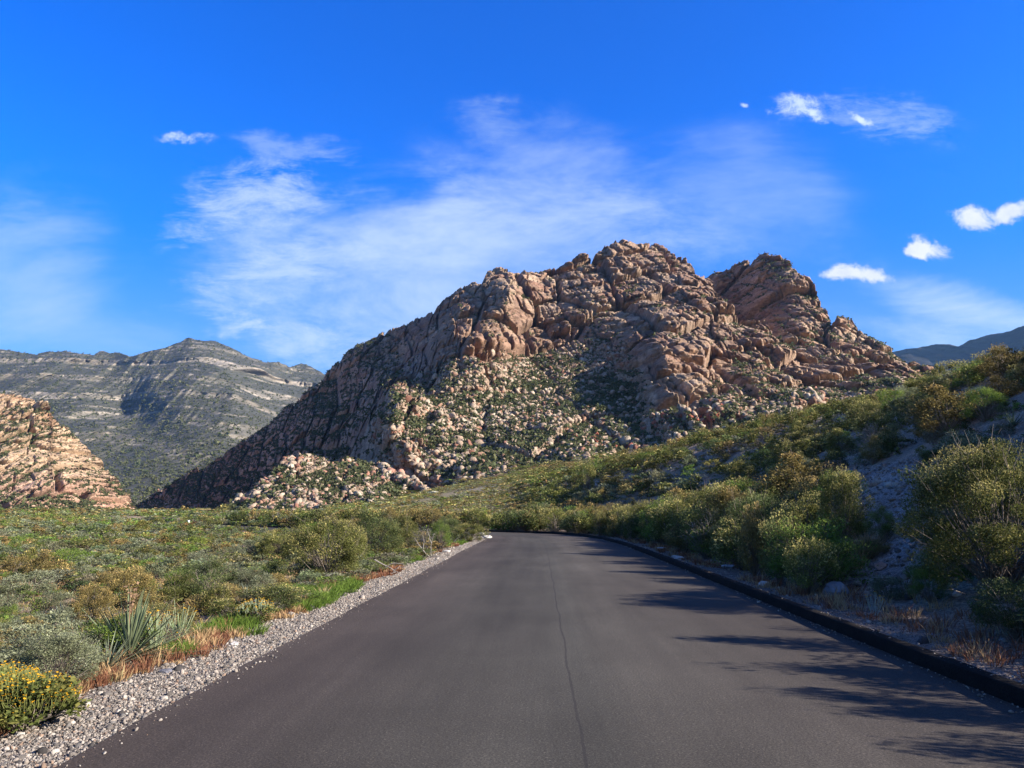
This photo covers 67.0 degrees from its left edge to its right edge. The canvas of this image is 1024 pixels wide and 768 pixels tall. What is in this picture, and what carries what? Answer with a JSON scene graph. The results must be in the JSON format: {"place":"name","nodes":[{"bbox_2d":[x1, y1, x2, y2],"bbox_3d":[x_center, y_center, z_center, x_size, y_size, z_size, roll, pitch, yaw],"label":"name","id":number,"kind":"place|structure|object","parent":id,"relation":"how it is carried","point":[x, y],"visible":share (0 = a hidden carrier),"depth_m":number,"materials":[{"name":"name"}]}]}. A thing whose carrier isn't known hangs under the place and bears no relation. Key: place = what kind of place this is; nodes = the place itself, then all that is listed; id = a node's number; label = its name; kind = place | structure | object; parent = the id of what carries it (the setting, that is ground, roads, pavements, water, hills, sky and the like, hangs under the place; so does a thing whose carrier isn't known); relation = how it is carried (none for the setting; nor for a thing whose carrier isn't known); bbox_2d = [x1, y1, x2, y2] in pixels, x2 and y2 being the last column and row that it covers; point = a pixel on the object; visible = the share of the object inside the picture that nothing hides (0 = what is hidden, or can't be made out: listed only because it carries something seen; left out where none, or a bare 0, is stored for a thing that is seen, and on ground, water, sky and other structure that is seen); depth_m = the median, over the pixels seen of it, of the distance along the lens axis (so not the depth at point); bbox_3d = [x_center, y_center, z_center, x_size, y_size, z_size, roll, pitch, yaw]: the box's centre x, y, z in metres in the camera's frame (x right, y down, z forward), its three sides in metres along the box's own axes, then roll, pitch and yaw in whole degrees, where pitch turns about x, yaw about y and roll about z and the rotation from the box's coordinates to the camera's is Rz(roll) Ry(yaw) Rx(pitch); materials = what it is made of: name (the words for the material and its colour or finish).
{"place":"outdoors","nodes":[
{"label":"outdoors","id":0,"kind":"place"},
{"bbox_2d":[0,393,135,508],"bbox_3d":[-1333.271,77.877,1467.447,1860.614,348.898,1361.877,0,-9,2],"label":"orange rock hill","id":1,"kind":"structure","parent":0,"point":[8,402],"depth_m":940.70,"materials":[{"name":"stone"}]},
{"bbox_2d":[0,338,324,504],"bbox_3d":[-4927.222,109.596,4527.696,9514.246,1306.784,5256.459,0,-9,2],"label":"banded mountains","id":2,"kind":"structure","parent":0,"point":[274,376],"depth_m":3544.78,"materials":[{"name":"stone"}]},
{"bbox_2d":[0,243,935,510],"bbox_3d":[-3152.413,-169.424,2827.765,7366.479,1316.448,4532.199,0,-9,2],"label":"mountain brush","id":3,"kind":"object","parent":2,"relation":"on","point":[412,421],"visible":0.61,"depth_m":728.25,"materials":[{"name":"plant"}]},
{"bbox_2d":[233,455,421,511],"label":"talus slope","id":4,"kind":"structure","parent":0,"point":[320,491],"depth_m":455.66,"materials":[{"name":"stone"}]},
{"bbox_2d":[0,536,1023,767],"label":"gravel","id":5,"kind":"structure","parent":0,"point":[39,750],"depth_m":7.59,"materials":[{"name":"gravel"}]},
{"bbox_2d":[0,375,1023,767],"bbox_3d":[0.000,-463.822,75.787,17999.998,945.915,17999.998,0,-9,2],"label":"ground","id":6,"kind":"structure","parent":0,"point":[908,451],"depth_m":16.83,"materials":[{"name":"soil"}]},
{"bbox_2d":[0,555,30,571],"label":"golden shrub","id":7,"kind":"object","parent":6,"relation":"on","point":[14,566],"visible":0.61,"depth_m":24.97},
{"bbox_2d":[0,659,46,705],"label":"flowering bush","id":8,"kind":"object","parent":6,"relation":"on","point":[3,673],"visible":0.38,"depth_m":6.29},
{"bbox_2d":[0,648,46,669],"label":"sagebrush","id":9,"kind":"object","parent":6,"relation":"on","point":[5,656],"visible":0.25,"depth_m":7.89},
{"bbox_2d":[0,569,62,596],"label":"sagebrush","id":10,"kind":"object","parent":6,"relation":"on","point":[43,587],"visible":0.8,"depth_m":17.68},
{"bbox_2d":[18,553,56,576],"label":"golden shrub","id":11,"kind":"object","parent":6,"relation":"on","point":[42,561],"visible":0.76,"depth_m":22.19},
{"bbox_2d":[0,666,94,733],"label":"flowering bush","id":12,"kind":"object","parent":6,"relation":"on","point":[48,694],"visible":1,"depth_m":5.77,"materials":[{"name":"plant"}]},
{"bbox_2d":[31,589,71,612],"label":"sagebrush","id":13,"kind":"object","parent":6,"relation":"on","point":[56,600],"visible":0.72,"depth_m":14.39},
{"bbox_2d":[0,609,103,664],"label":"sagebrush","id":14,"kind":"object","parent":6,"relation":"on","point":[26,628],"visible":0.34,"depth_m":8.28,"materials":[{"name":"plant"}]},
{"bbox_2d":[23,605,89,632],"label":"sagebrush","id":15,"kind":"object","parent":6,"relation":"on","point":[40,615],"visible":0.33,"depth_m":10.97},
{"bbox_2d":[16,634,109,672],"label":"dark shrub","id":16,"kind":"object","parent":6,"relation":"on","point":[66,656],"visible":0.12,"depth_m":7.73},
{"bbox_2d":[9,629,117,689],"bbox_3d":[-4.153,2.553,7.117,0.919,0.576,0.916,6,-11,-34],"label":"sagebrush","id":17,"kind":"object","parent":6,"relation":"on","point":[62,643],"visible":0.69,"depth_m":7.11,"materials":[{"name":"plant"}]},
{"bbox_2d":[64,581,121,625],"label":"golden shrub","id":18,"kind":"object","parent":6,"relation":"on","point":[85,593],"visible":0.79,"depth_m":11.59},
{"bbox_2d":[78,622,136,653],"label":"green shrub","id":19,"kind":"object","parent":6,"relation":"on","point":[102,630],"visible":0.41,"depth_m":8.46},
{"bbox_2d":[82,627,143,670],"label":"yucca","id":20,"kind":"object","parent":6,"relation":"on","point":[109,658],"visible":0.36,"depth_m":8.08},
{"bbox_2d":[76,613,164,648],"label":"green shrub","id":21,"kind":"object","parent":6,"relation":"on","point":[117,623],"visible":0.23,"depth_m":8.95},
{"bbox_2d":[98,565,167,609],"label":"golden shrub","id":22,"kind":"object","parent":6,"relation":"on","point":[126,577],"visible":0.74,"depth_m":13.75,"materials":[{"name":"plant"}]},
{"bbox_2d":[77,581,206,665],"bbox_3d":[-4.176,2.720,8.596,1.587,1.053,1.552,-2,-10,13],"label":"yucca","id":23,"kind":"object","parent":6,"relation":"on","point":[134,627],"visible":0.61,"depth_m":8.55,"materials":[{"name":"plant"}]},
{"bbox_2d":[143,601,193,621],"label":"olive shrub","id":24,"kind":"object","parent":6,"relation":"on","point":[162,607],"visible":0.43,"depth_m":11.93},
{"bbox_2d":[155,572,201,606],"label":"olive shrub","id":25,"kind":"object","parent":6,"relation":"on","point":[168,591],"visible":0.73,"depth_m":14.66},
{"bbox_2d":[182,592,230,614],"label":"golden shrub","id":26,"kind":"object","parent":6,"relation":"on","point":[195,601],"visible":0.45,"depth_m":12.75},
{"bbox_2d":[174,555,239,600],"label":"dark shrub","id":27,"kind":"object","parent":6,"relation":"on","point":[216,565],"visible":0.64,"depth_m":15.02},
{"bbox_2d":[199,578,233,613],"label":"olive shrub","id":28,"kind":"object","parent":6,"relation":"on","point":[214,589],"visible":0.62,"depth_m":12.82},
{"bbox_2d":[202,597,243,616],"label":"olive shrub","id":29,"kind":"object","parent":6,"relation":"on","point":[222,604],"visible":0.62,"depth_m":12.12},
{"bbox_2d":[229,565,273,590],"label":"sagebrush","id":30,"kind":"object","parent":6,"relation":"on","point":[249,575],"visible":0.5,"depth_m":15.44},
{"bbox_2d":[230,597,281,621],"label":"flowering bush","id":31,"kind":"object","parent":6,"relation":"on","point":[251,607],"visible":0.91,"depth_m":11.33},
{"bbox_2d":[235,581,305,610],"bbox_3d":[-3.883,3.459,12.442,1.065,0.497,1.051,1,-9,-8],"label":"dark shrub","id":32,"kind":"object","parent":6,"relation":"on","point":[280,593],"visible":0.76,"depth_m":12.34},
{"bbox_2d":[254,528,296,557],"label":"olive shrub","id":33,"kind":"object","parent":6,"relation":"on","point":[269,540],"visible":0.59,"depth_m":29.55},
{"bbox_2d":[275,525,320,563],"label":"olive shrub","id":34,"kind":"object","parent":6,"relation":"on","point":[288,543],"visible":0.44,"depth_m":25.48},
{"bbox_2d":[269,584,327,600],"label":"green shrub","id":35,"kind":"object","parent":6,"relation":"on","point":[309,594],"visible":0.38,"depth_m":13.56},
{"bbox_2d":[281,511,360,579],"bbox_3d":[-4.472,3.851,18.145,1.872,1.712,1.988,1,-9,-9],"label":"olive shrub","id":36,"kind":"object","parent":6,"relation":"on","point":[309,543],"visible":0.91,"depth_m":18.00,"materials":[{"name":"plant"}]},
{"bbox_2d":[328,519,370,570],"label":"olive shrub","id":37,"kind":"object","parent":6,"relation":"on","point":[360,538],"visible":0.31,"depth_m":21.65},
{"bbox_2d":[349,508,407,556],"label":"dark shrub","id":38,"kind":"object","parent":6,"relation":"on","point":[381,538],"visible":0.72,"depth_m":27.24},
{"bbox_2d":[392,516,423,547],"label":"olive shrub","id":39,"kind":"object","parent":6,"relation":"on","point":[410,533],"visible":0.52,"depth_m":34.03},
{"bbox_2d":[415,508,445,528],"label":"golden shrub","id":40,"kind":"object","parent":6,"relation":"on","point":[422,522],"visible":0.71,"depth_m":63.83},
{"bbox_2d":[428,519,453,549],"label":"green shrub","id":41,"kind":"object","parent":6,"relation":"on","point":[442,529],"visible":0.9,"depth_m":32.09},
{"bbox_2d":[450,522,490,541],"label":"olive shrub","id":42,"kind":"object","parent":6,"relation":"on","point":[459,531],"visible":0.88,"depth_m":40.98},
{"bbox_2d":[3,330,939,510],"bbox_3d":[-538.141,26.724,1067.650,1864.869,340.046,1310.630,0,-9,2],"label":"boulder field","id":43,"kind":"structure","parent":6,"relation":"on","point":[409,474],"depth_m":535.43,"materials":[{"name":"stone"}]},
{"bbox_2d":[466,505,489,528],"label":"olive shrub","id":44,"kind":"object","parent":6,"relation":"on","point":[484,518],"visible":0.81,"depth_m":60.78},
{"bbox_2d":[0,539,976,663],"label":"green grass","id":45,"kind":"structure","parent":6,"relation":"on","point":[334,593],"depth_m":12.77,"materials":[{"name":"plant"}]},
{"bbox_2d":[0,351,1023,680],"bbox_3d":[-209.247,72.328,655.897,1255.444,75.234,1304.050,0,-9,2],"label":"desert scrub","id":46,"kind":"object","parent":6,"relation":"on","point":[142,543],"visible":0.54,"depth_m":60.61,"materials":[{"name":"plant"}]},
{"bbox_2d":[0,526,1023,735],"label":"dry grass","id":47,"kind":"structure","parent":6,"relation":"on","point":[209,638],"depth_m":10.74,"materials":[{"name":"plant"}]},
{"bbox_2d":[503,508,538,530],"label":"dark shrub","id":48,"kind":"object","parent":6,"relation":"on","point":[514,513],"visible":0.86,"depth_m":58.34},
{"bbox_2d":[541,504,567,531],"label":"olive shrub","id":49,"kind":"object","parent":6,"relation":"on","point":[548,520],"visible":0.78,"depth_m":56.45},
{"bbox_2d":[558,510,591,533],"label":"dark shrub","id":50,"kind":"object","parent":6,"relation":"on","point":[568,518],"visible":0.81,"depth_m":53.53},
{"bbox_2d":[577,457,597,490],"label":"olive shrub","id":51,"kind":"object","parent":6,"relation":"on","point":[591,471],"visible":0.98,"depth_m":88.03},
{"bbox_2d":[619,499,651,533],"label":"olive shrub","id":52,"kind":"object","parent":6,"relation":"on","point":[633,509],"visible":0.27,"depth_m":47.72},
{"bbox_2d":[643,499,671,545],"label":"green shrub","id":53,"kind":"object","parent":6,"relation":"on","point":[651,528],"visible":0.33,"depth_m":35.09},
{"bbox_2d":[647,496,696,540],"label":"olive shrub","id":54,"kind":"object","parent":6,"relation":"on","point":[667,513],"visible":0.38,"depth_m":34.56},
{"bbox_2d":[661,521,697,553],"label":"golden shrub","id":55,"kind":"object","parent":6,"relation":"on","point":[669,540],"visible":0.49,"depth_m":29.31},
{"bbox_2d":[669,503,699,552],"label":"dark shrub","id":56,"kind":"object","parent":6,"relation":"on","point":[677,519],"visible":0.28,"depth_m":29.48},
{"bbox_2d":[680,512,715,558],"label":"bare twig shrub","id":57,"kind":"object","parent":6,"relation":"on","point":[705,555],"visible":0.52,"depth_m":26.31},
{"bbox_2d":[676,480,744,544],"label":"olive shrub","id":58,"kind":"object","parent":6,"relation":"on","point":[691,518],"visible":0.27,"depth_m":27.49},
{"bbox_2d":[709,513,748,562],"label":"dark shrub","id":59,"kind":"object","parent":6,"relation":"on","point":[722,524],"visible":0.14,"depth_m":23.78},
{"bbox_2d":[698,484,760,518],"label":"golden shrub","id":60,"kind":"object","parent":6,"relation":"on","point":[728,497],"visible":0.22,"depth_m":27.14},
{"bbox_2d":[706,518,771,570],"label":"olive shrub","id":61,"kind":"object","parent":6,"relation":"on","point":[725,538],"visible":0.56,"depth_m":21.20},
{"bbox_2d":[721,459,760,479],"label":"olive shrub","id":62,"kind":"object","parent":6,"relation":"on","point":[732,469],"visible":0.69,"depth_m":49.05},
{"bbox_2d":[724,486,784,557],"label":"dark shrub","id":63,"kind":"object","parent":6,"relation":"on","point":[737,507],"visible":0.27,"depth_m":22.84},
{"bbox_2d":[738,494,772,575],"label":"golden shrub","id":64,"kind":"object","parent":6,"relation":"on","point":[750,525],"visible":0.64,"depth_m":19.43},
{"bbox_2d":[761,513,795,582],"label":"dark shrub","id":65,"kind":"object","parent":6,"relation":"on","point":[770,547],"visible":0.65,"depth_m":17.57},
{"bbox_2d":[754,475,815,510],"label":"olive shrub","id":66,"kind":"object","parent":6,"relation":"on","point":[760,488],"visible":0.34,"depth_m":27.69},
{"bbox_2d":[754,506,818,576],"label":"olive shrub","id":67,"kind":"object","parent":6,"relation":"on","point":[761,529],"visible":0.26,"depth_m":18.78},
{"bbox_2d":[749,448,840,502],"bbox_3d":[10.796,3.526,28.487,4.002,2.372,3.337,6,-11,-30],"label":"golden shrub","id":68,"kind":"object","parent":6,"relation":"on","point":[796,464],"visible":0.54,"depth_m":28.20,"materials":[{"name":"plant"}]},
{"bbox_2d":[781,475,820,506],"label":"golden shrub","id":69,"kind":"object","parent":6,"relation":"on","point":[809,488],"visible":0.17,"depth_m":24.58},
{"bbox_2d":[775,437,826,457],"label":"olive shrub","id":70,"kind":"object","parent":6,"relation":"on","point":[797,444],"visible":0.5,"depth_m":42.86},
{"bbox_2d":[776,489,838,544],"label":"olive shrub","id":71,"kind":"object","parent":6,"relation":"on","point":[797,512],"visible":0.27,"depth_m":20.28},
{"bbox_2d":[780,534,839,594],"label":"olive shrub","id":72,"kind":"object","parent":6,"relation":"on","point":[807,583],"visible":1,"depth_m":15.13,"materials":[{"name":"plant"}]},
{"bbox_2d":[764,510,857,579],"bbox_3d":[6.507,3.595,16.875,1.948,1.660,2.006,-4,-10,22],"label":"green shrub","id":73,"kind":"object","parent":6,"relation":"on","point":[822,531],"visible":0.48,"depth_m":16.85,"materials":[{"name":"plant"}]},
{"bbox_2d":[785,425,836,442],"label":"olive shrub","id":74,"kind":"object","parent":6,"relation":"on","point":[800,434],"visible":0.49,"depth_m":49.45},
{"bbox_2d":[818,449,850,473],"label":"dark shrub","id":75,"kind":"object","parent":6,"relation":"on","point":[842,455],"visible":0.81,"depth_m":32.84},
{"bbox_2d":[823,581,849,595],"bbox_3d":[6.276,4.011,14.989,0.314,0.360,0.459,8,-12,-40],"label":"rock","id":76,"kind":"object","parent":6,"relation":"on","point":[830,587],"visible":0.62,"depth_m":14.92,"materials":[{"name":"stone"}]},
{"bbox_2d":[806,468,868,509],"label":"green shrub","id":77,"kind":"object","parent":6,"relation":"on","point":[818,488],"visible":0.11,"depth_m":22.61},
{"bbox_2d":[797,536,882,585],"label":"green shrub","id":78,"kind":"object","parent":6,"relation":"on","point":[853,565],"visible":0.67,"depth_m":15.36,"materials":[{"name":"plant"}]},
{"bbox_2d":[823,426,857,454],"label":"olive shrub","id":79,"kind":"object","parent":6,"relation":"on","point":[838,436],"visible":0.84,"depth_m":38.70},
{"bbox_2d":[816,461,875,551],"bbox_3d":[8.167,3.073,19.092,1.287,2.455,1.420,2,-9,-10],"label":"olive shrub","id":80,"kind":"object","parent":6,"relation":"on","point":[831,484],"visible":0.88,"depth_m":18.93,"materials":[{"name":"plant"}]},
{"bbox_2d":[849,398,881,421],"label":"olive shrub","id":81,"kind":"object","parent":6,"relation":"on","point":[865,403],"visible":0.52,"depth_m":47.98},
{"bbox_2d":[853,407,880,434],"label":"olive shrub","id":82,"kind":"object","parent":6,"relation":"on","point":[860,418],"visible":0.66,"depth_m":39.77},
{"bbox_2d":[843,536,892,558],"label":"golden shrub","id":83,"kind":"object","parent":6,"relation":"on","point":[879,545],"visible":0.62,"depth_m":17.29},
{"bbox_2d":[858,434,884,464],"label":"golden shrub","id":84,"kind":"object","parent":6,"relation":"on","point":[872,443],"visible":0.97,"depth_m":30.03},
{"bbox_2d":[861,503,897,544],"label":"green shrub","id":85,"kind":"object","parent":6,"relation":"on","point":[883,530],"visible":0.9,"depth_m":18.14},
{"bbox_2d":[865,407,903,436],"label":"olive shrub","id":86,"kind":"object","parent":6,"relation":"on","point":[882,420],"visible":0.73,"depth_m":37.48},
{"bbox_2d":[875,387,906,412],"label":"green shrub","id":87,"kind":"object","parent":6,"relation":"on","point":[884,398],"visible":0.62,"depth_m":45.00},
{"bbox_2d":[869,574,914,599],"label":"sagebrush","id":88,"kind":"object","parent":6,"relation":"on","point":[891,592],"visible":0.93,"depth_m":13.62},
{"bbox_2d":[814,388,982,599],"bbox_3d":[23.727,2.714,44.984,7.667,12.351,71.466,-6,-11,33],"label":"rubble","id":89,"kind":"object","parent":6,"relation":"on","point":[876,482],"visible":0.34,"depth_m":22.31,"materials":[{"name":"stone"}]},
{"bbox_2d":[910,420,942,441],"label":"golden shrub","id":90,"kind":"object","parent":6,"relation":"on","point":[928,427],"visible":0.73,"depth_m":28.08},
{"bbox_2d":[904,562,952,603],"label":"green shrub","id":91,"kind":"object","parent":6,"relation":"on","point":[918,586],"visible":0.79,"depth_m":12.63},
{"bbox_2d":[913,446,951,474],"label":"dark shrub","id":92,"kind":"object","parent":6,"relation":"on","point":[925,457],"visible":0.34,"depth_m":21.65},
{"bbox_2d":[898,468,967,536],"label":"olive shrub","id":93,"kind":"object","parent":6,"relation":"on","point":[908,506],"visible":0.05,"depth_m":16.37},
{"bbox_2d":[906,549,977,578],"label":"green shrub","id":94,"kind":"object","parent":6,"relation":"on","point":[948,568],"visible":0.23,"depth_m":13.79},
{"bbox_2d":[902,379,986,435],"bbox_3d":[16.060,0.867,28.256,3.240,2.112,2.702,0,-9,-1],"label":"golden shrub","id":95,"kind":"object","parent":6,"relation":"on","point":[935,404],"visible":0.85,"depth_m":28.20,"materials":[{"name":"plant"}]},
{"bbox_2d":[908,496,982,559],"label":"sagebrush","id":96,"kind":"object","parent":6,"relation":"on","point":[941,513],"visible":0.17,"depth_m":14.57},
{"bbox_2d":[886,430,1023,596],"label":"olive shrub","id":97,"kind":"object","parent":6,"relation":"on","point":[1002,536],"visible":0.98,"depth_m":12.04,"materials":[{"name":"plant"}]},
{"bbox_2d":[897,457,1012,523],"bbox_3d":[9.131,2.273,15.787,2.066,1.677,2.093,9,-13,-43],"label":"dark shrub","id":98,"kind":"object","parent":6,"relation":"on","point":[914,476],"visible":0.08,"depth_m":16.07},
{"bbox_2d":[918,430,1004,462],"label":"dark shrub","id":99,"kind":"object","parent":6,"relation":"on","point":[968,436],"visible":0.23,"depth_m":21.35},
{"bbox_2d":[934,429,990,471],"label":"sagebrush","id":100,"kind":"object","parent":6,"relation":"on","point":[963,441],"visible":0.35,"depth_m":19.83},
{"bbox_2d":[950,360,985,386],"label":"green shrub","id":101,"kind":"object","parent":6,"relation":"on","point":[958,378],"visible":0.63,"depth_m":38.77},
{"bbox_2d":[956,385,1012,422],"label":"green shrub","id":102,"kind":"object","parent":6,"relation":"on","point":[975,399],"visible":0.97,"depth_m":26.34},
{"bbox_2d":[962,570,1023,642],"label":"dark shrub","id":103,"kind":"object","parent":6,"relation":"on","point":[980,608],"visible":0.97,"depth_m":9.55,"materials":[{"name":"plant"}]},
{"bbox_2d":[976,342,1023,378],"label":"golden shrub","id":104,"kind":"object","parent":6,"relation":"on","point":[995,360],"visible":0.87,"depth_m":35.71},
{"bbox_2d":[977,374,1023,399],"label":"golden shrub","id":105,"kind":"object","parent":6,"relation":"on","point":[995,385],"visible":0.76,"depth_m":28.40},
{"bbox_2d":[0,0,1023,373],"label":"sky","id":106,"kind":"structure","parent":0,"point":[290,183],"materials":[{"name":"blue"}]},
{"bbox_2d":[54,524,1023,767],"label":"road","id":107,"kind":"structure","parent":0,"point":[515,650],"depth_m":6.96,"materials":[{"name":"asphalt"}]},
{"bbox_2d":[157,522,1023,707],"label":"kerb","id":108,"kind":"structure","parent":107,"relation":"on","point":[1003,688],"depth_m":9.21,"materials":[{"name":"concrete"}]},
{"bbox_2d":[149,239,931,508],"bbox_3d":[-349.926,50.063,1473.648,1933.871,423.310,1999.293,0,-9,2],"label":"red rock mountain","id":109,"kind":"structure","parent":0,"point":[678,370],"depth_m":859.31,"materials":[{"name":"stone"}]},
{"bbox_2d":[706,253,907,365],"bbox_3d":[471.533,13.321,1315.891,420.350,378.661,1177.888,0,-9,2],"label":"red rock peak","id":110,"kind":"object","parent":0,"point":[779,292],"visible":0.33,"depth_m":1038.82,"materials":[{"name":"stone"}]},
{"bbox_2d":[893,326,1023,379],"bbox_3d":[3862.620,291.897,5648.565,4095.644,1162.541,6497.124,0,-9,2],"label":"blue ridge mountains","id":111,"kind":"structure","parent":0,"point":[938,353],"depth_m":5323.18,"materials":[{"name":"stone"}]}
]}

